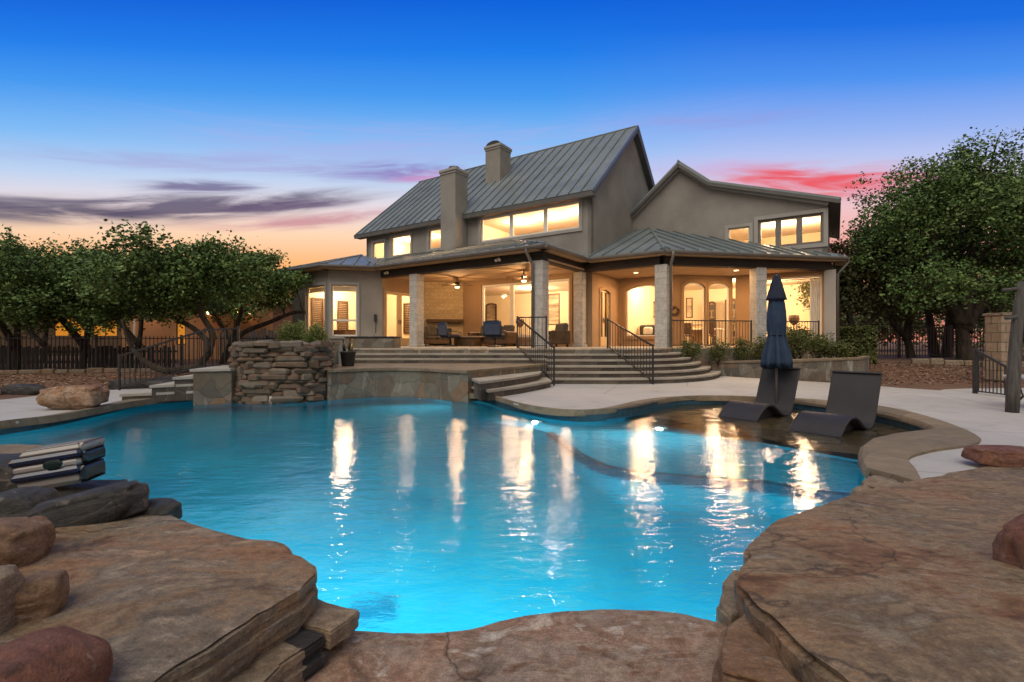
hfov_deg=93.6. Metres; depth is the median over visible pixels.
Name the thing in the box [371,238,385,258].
window
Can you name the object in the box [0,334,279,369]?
iron fence
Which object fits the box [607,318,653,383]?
iron railing
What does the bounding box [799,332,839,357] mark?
shrub
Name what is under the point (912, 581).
sandstone slab
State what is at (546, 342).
iron railing
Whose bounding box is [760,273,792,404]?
patio umbrella
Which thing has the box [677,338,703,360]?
shrub
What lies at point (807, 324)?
iron railing
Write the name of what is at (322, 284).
window
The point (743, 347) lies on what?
shrub
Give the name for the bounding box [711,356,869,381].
planter wall
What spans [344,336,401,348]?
planter wall
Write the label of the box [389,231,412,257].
window
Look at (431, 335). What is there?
outdoor sofa
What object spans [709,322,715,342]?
dining chair
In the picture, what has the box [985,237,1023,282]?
oak tree
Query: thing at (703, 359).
terrace
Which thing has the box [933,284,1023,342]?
oak tree
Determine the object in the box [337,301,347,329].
shutter
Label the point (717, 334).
dining table
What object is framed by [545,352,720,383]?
stone staircase
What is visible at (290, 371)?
rock waterfall
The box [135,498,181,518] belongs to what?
boulder
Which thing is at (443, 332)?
swivel chair
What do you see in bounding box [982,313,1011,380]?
stone pillar
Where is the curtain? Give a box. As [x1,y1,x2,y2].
[767,278,819,335]
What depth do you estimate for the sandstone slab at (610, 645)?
1.77 m
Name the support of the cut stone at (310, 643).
on the sandstone slab at (610, 645)
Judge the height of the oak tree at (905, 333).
6.618 m
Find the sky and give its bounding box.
[0,0,1023,341]
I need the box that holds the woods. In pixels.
[857,315,1023,347]
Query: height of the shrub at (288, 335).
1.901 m
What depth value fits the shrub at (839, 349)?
14.62 m
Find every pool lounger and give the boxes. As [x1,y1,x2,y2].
[718,367,800,420]
[789,370,882,436]
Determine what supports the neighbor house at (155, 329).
on the ground
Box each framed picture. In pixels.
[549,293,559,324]
[653,302,654,316]
[686,298,692,317]
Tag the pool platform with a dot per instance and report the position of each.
(448, 381)
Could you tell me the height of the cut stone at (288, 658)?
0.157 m
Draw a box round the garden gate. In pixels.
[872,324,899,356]
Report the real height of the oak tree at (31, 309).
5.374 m
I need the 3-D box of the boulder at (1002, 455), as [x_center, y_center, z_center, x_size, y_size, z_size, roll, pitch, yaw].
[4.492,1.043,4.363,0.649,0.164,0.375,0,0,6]
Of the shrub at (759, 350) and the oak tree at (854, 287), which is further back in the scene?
the oak tree at (854, 287)
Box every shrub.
[272,320,306,340]
[300,320,333,341]
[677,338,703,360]
[705,337,733,365]
[724,337,757,360]
[750,332,766,359]
[786,322,816,358]
[786,326,816,358]
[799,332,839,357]
[810,338,856,357]
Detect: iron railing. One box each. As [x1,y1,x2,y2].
[118,326,239,389]
[517,316,554,385]
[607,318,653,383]
[673,320,751,345]
[787,321,819,334]
[972,348,1006,394]
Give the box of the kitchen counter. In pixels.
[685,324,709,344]
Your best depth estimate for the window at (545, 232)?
19.61 m
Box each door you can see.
[383,288,408,345]
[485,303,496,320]
[599,287,611,346]
[709,301,715,344]
[725,298,734,344]
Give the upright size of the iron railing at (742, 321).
0.990 m
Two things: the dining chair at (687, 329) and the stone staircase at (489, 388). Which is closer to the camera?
the stone staircase at (489, 388)
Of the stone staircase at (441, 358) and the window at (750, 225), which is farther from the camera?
the window at (750, 225)
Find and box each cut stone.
[228,662,281,681]
[252,642,306,681]
[284,627,327,680]
[302,599,359,649]
[334,637,348,646]
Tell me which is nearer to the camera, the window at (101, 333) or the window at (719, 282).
the window at (719, 282)
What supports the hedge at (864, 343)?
on the ground
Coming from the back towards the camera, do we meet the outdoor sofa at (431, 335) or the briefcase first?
the outdoor sofa at (431, 335)
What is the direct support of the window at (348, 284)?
in the house at (678, 233)
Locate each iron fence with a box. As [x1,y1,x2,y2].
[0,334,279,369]
[898,325,984,357]
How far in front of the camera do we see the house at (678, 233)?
19.82 m
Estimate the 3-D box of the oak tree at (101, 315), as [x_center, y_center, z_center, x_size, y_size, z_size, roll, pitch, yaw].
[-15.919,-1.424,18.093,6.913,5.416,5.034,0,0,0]
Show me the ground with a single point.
(920, 385)
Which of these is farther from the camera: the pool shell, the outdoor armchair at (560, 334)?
the outdoor armchair at (560, 334)
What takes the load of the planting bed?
on the ground
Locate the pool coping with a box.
[0,393,980,482]
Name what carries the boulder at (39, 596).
on the sandstone slab at (157, 598)
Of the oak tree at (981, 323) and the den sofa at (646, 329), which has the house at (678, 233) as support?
the den sofa at (646, 329)
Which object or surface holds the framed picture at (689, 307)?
attached to the house at (678, 233)
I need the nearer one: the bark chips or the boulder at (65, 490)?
the boulder at (65, 490)
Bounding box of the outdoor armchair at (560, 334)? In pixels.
[549,323,569,346]
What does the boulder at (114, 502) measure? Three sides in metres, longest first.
0.560 x 0.212 x 0.188 m
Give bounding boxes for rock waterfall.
[228,340,336,403]
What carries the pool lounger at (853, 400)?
on the pool shell
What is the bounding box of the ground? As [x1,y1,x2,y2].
[0,341,1023,482]
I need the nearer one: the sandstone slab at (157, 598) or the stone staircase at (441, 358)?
the sandstone slab at (157, 598)
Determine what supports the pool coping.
on the pool deck
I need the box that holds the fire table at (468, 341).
[454,336,483,345]
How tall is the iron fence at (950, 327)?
1.510 m
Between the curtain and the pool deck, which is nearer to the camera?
the pool deck
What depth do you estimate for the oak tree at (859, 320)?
33.24 m
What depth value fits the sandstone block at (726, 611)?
2.00 m
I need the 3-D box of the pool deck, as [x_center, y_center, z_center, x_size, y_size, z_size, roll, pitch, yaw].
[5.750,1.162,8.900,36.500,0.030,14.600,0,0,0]
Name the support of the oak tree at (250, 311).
on the ground
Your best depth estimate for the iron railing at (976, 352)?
10.32 m
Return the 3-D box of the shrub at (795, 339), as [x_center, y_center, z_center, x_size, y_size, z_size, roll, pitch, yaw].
[8.930,0.073,15.277,1.135,1.191,1.366,0,0,23]
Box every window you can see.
[55,318,84,335]
[93,321,116,335]
[176,320,185,344]
[304,282,326,338]
[329,282,359,338]
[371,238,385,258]
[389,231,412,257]
[427,225,440,251]
[478,199,582,243]
[479,275,572,339]
[623,281,654,338]
[681,280,707,346]
[707,280,732,345]
[725,222,752,241]
[747,272,823,340]
[754,208,827,248]
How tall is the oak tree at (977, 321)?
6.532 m
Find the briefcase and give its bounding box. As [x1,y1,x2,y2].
[8,436,105,487]
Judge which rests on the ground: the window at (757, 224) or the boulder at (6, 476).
the boulder at (6, 476)
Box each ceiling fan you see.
[442,277,472,288]
[506,270,530,281]
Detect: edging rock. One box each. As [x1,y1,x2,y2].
[1,384,45,394]
[108,378,152,389]
[146,378,173,388]
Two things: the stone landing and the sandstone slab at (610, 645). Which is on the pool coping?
the stone landing
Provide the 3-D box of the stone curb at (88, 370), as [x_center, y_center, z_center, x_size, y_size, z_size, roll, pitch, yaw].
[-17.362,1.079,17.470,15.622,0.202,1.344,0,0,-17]
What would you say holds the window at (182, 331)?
in the neighbor house at (155, 329)
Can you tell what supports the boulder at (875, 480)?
on the sandstone slab at (912, 581)
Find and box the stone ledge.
[0,444,45,453]
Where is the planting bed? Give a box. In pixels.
[700,359,869,369]
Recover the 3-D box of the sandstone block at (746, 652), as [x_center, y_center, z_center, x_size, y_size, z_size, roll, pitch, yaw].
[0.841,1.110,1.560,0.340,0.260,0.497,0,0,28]
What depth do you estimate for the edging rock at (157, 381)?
10.99 m
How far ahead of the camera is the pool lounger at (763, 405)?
8.61 m
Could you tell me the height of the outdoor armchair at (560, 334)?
0.878 m
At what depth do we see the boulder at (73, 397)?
7.96 m
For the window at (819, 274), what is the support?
in the house at (678, 233)
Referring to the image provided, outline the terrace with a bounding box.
[353,346,828,364]
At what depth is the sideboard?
21.68 m
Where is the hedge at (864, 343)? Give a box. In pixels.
[836,324,878,364]
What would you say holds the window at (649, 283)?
in the house at (678, 233)
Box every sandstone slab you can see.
[0,515,317,681]
[304,609,726,681]
[728,467,1023,681]
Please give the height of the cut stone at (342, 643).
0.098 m
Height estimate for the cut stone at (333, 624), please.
0.073 m
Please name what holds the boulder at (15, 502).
on the sandstone slab at (157, 598)
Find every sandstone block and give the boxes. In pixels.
[712,613,797,681]
[716,570,738,626]
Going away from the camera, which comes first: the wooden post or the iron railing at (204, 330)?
the wooden post
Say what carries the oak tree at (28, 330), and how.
on the ground
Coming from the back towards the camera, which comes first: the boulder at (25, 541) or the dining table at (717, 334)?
the dining table at (717, 334)
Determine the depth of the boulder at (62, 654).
1.15 m
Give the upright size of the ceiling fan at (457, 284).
0.460 m
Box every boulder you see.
[0,453,21,492]
[0,486,59,517]
[0,516,55,567]
[0,564,24,633]
[0,626,112,681]
[14,569,69,624]
[17,479,149,527]
[36,385,109,409]
[53,479,127,496]
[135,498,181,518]
[849,475,900,495]
[961,445,1023,466]
[992,513,1023,569]
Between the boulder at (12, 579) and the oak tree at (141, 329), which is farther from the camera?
the oak tree at (141, 329)
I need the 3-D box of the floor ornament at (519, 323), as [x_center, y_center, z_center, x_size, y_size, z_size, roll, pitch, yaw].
[0.371,-0.405,22.298,0.400,1.250,0.394,0,0,34]
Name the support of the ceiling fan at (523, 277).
hanging from the house at (678, 233)
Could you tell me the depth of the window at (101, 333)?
36.54 m
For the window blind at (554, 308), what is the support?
attached to the house at (678, 233)
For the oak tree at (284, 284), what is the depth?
19.21 m
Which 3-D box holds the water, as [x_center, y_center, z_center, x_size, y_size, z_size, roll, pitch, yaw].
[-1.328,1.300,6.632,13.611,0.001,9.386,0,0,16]
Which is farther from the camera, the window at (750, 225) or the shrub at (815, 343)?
the window at (750, 225)
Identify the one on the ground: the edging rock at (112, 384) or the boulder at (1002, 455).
the edging rock at (112, 384)
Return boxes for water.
[0,397,912,632]
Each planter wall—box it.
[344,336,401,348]
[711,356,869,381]
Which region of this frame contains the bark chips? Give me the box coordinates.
[0,362,1023,389]
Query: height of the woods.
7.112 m
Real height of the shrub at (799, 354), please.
1.298 m
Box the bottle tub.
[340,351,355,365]
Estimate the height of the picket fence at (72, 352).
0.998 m
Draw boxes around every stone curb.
[0,366,212,373]
[911,358,1023,367]
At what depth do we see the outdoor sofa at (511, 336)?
19.54 m
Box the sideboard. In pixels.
[333,330,355,334]
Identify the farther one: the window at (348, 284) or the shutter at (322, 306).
the shutter at (322, 306)
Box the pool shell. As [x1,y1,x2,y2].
[0,400,924,476]
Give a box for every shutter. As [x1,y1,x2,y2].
[312,297,323,334]
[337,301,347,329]
[403,303,408,333]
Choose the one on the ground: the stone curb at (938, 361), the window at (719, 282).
the stone curb at (938, 361)
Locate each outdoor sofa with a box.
[424,326,450,345]
[468,325,516,346]
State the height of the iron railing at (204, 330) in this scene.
1.510 m
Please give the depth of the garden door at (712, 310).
24.52 m
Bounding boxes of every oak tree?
[0,225,77,369]
[0,235,163,368]
[0,239,132,360]
[55,216,278,373]
[66,241,240,363]
[206,291,291,336]
[219,244,314,365]
[790,230,947,332]
[831,219,970,357]
[836,286,946,345]
[842,125,1023,360]
[904,273,1023,338]
[916,207,1019,356]
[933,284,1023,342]
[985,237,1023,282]
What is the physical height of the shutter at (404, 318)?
1.500 m
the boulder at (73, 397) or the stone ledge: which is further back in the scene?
the boulder at (73, 397)
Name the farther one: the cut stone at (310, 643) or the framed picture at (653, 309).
the framed picture at (653, 309)
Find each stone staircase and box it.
[119,374,192,401]
[355,353,545,362]
[471,371,551,400]
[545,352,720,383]
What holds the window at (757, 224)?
in the house at (678, 233)
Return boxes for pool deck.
[0,376,1023,482]
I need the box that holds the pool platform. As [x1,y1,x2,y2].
[326,363,547,401]
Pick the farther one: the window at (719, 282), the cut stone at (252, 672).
the window at (719, 282)
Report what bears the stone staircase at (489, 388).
on the pool deck
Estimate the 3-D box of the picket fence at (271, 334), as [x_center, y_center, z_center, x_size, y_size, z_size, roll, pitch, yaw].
[-11.173,0.258,23.925,5.734,1.786,0.902,0,0,-39]
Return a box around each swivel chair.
[437,322,460,346]
[483,320,506,346]
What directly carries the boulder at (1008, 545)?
on the sandstone slab at (912, 581)
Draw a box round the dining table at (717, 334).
[687,329,723,344]
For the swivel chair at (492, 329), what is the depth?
17.25 m
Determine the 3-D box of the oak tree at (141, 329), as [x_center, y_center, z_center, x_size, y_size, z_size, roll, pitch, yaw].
[-18.622,-1.643,24.411,9.801,5.856,6.981,0,0,0]
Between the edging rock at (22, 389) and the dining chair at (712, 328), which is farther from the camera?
the dining chair at (712, 328)
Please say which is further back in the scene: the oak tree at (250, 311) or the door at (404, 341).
the oak tree at (250, 311)
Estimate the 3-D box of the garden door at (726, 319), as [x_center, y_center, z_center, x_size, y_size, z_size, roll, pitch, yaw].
[10.867,-0.953,23.861,0.550,2.347,0.060,0,0,34]
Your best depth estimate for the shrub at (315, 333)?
14.86 m
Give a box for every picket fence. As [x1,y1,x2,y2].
[1,345,176,369]
[220,328,291,363]
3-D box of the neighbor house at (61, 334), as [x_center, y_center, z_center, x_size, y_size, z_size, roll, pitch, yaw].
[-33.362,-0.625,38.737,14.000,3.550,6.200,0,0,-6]
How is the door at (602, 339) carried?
in the house at (678, 233)
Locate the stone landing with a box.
[190,365,236,404]
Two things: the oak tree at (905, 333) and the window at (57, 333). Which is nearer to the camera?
the oak tree at (905, 333)
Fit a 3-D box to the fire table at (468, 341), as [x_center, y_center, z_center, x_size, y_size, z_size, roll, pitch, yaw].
[-1.808,0.005,19.607,1.040,0.390,0.840,0,0,34]
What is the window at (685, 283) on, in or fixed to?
in the house at (678, 233)
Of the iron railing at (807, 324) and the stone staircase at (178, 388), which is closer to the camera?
the stone staircase at (178, 388)
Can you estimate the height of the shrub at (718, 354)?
1.018 m
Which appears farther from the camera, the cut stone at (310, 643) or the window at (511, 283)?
the window at (511, 283)
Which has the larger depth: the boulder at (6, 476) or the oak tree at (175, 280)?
the oak tree at (175, 280)
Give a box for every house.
[0,314,120,355]
[121,300,291,358]
[282,125,849,363]
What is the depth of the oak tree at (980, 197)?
18.82 m
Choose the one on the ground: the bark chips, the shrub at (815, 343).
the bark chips
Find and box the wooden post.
[1001,281,1023,412]
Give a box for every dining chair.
[684,323,693,344]
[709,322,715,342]
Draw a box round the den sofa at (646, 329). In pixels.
[639,325,654,334]

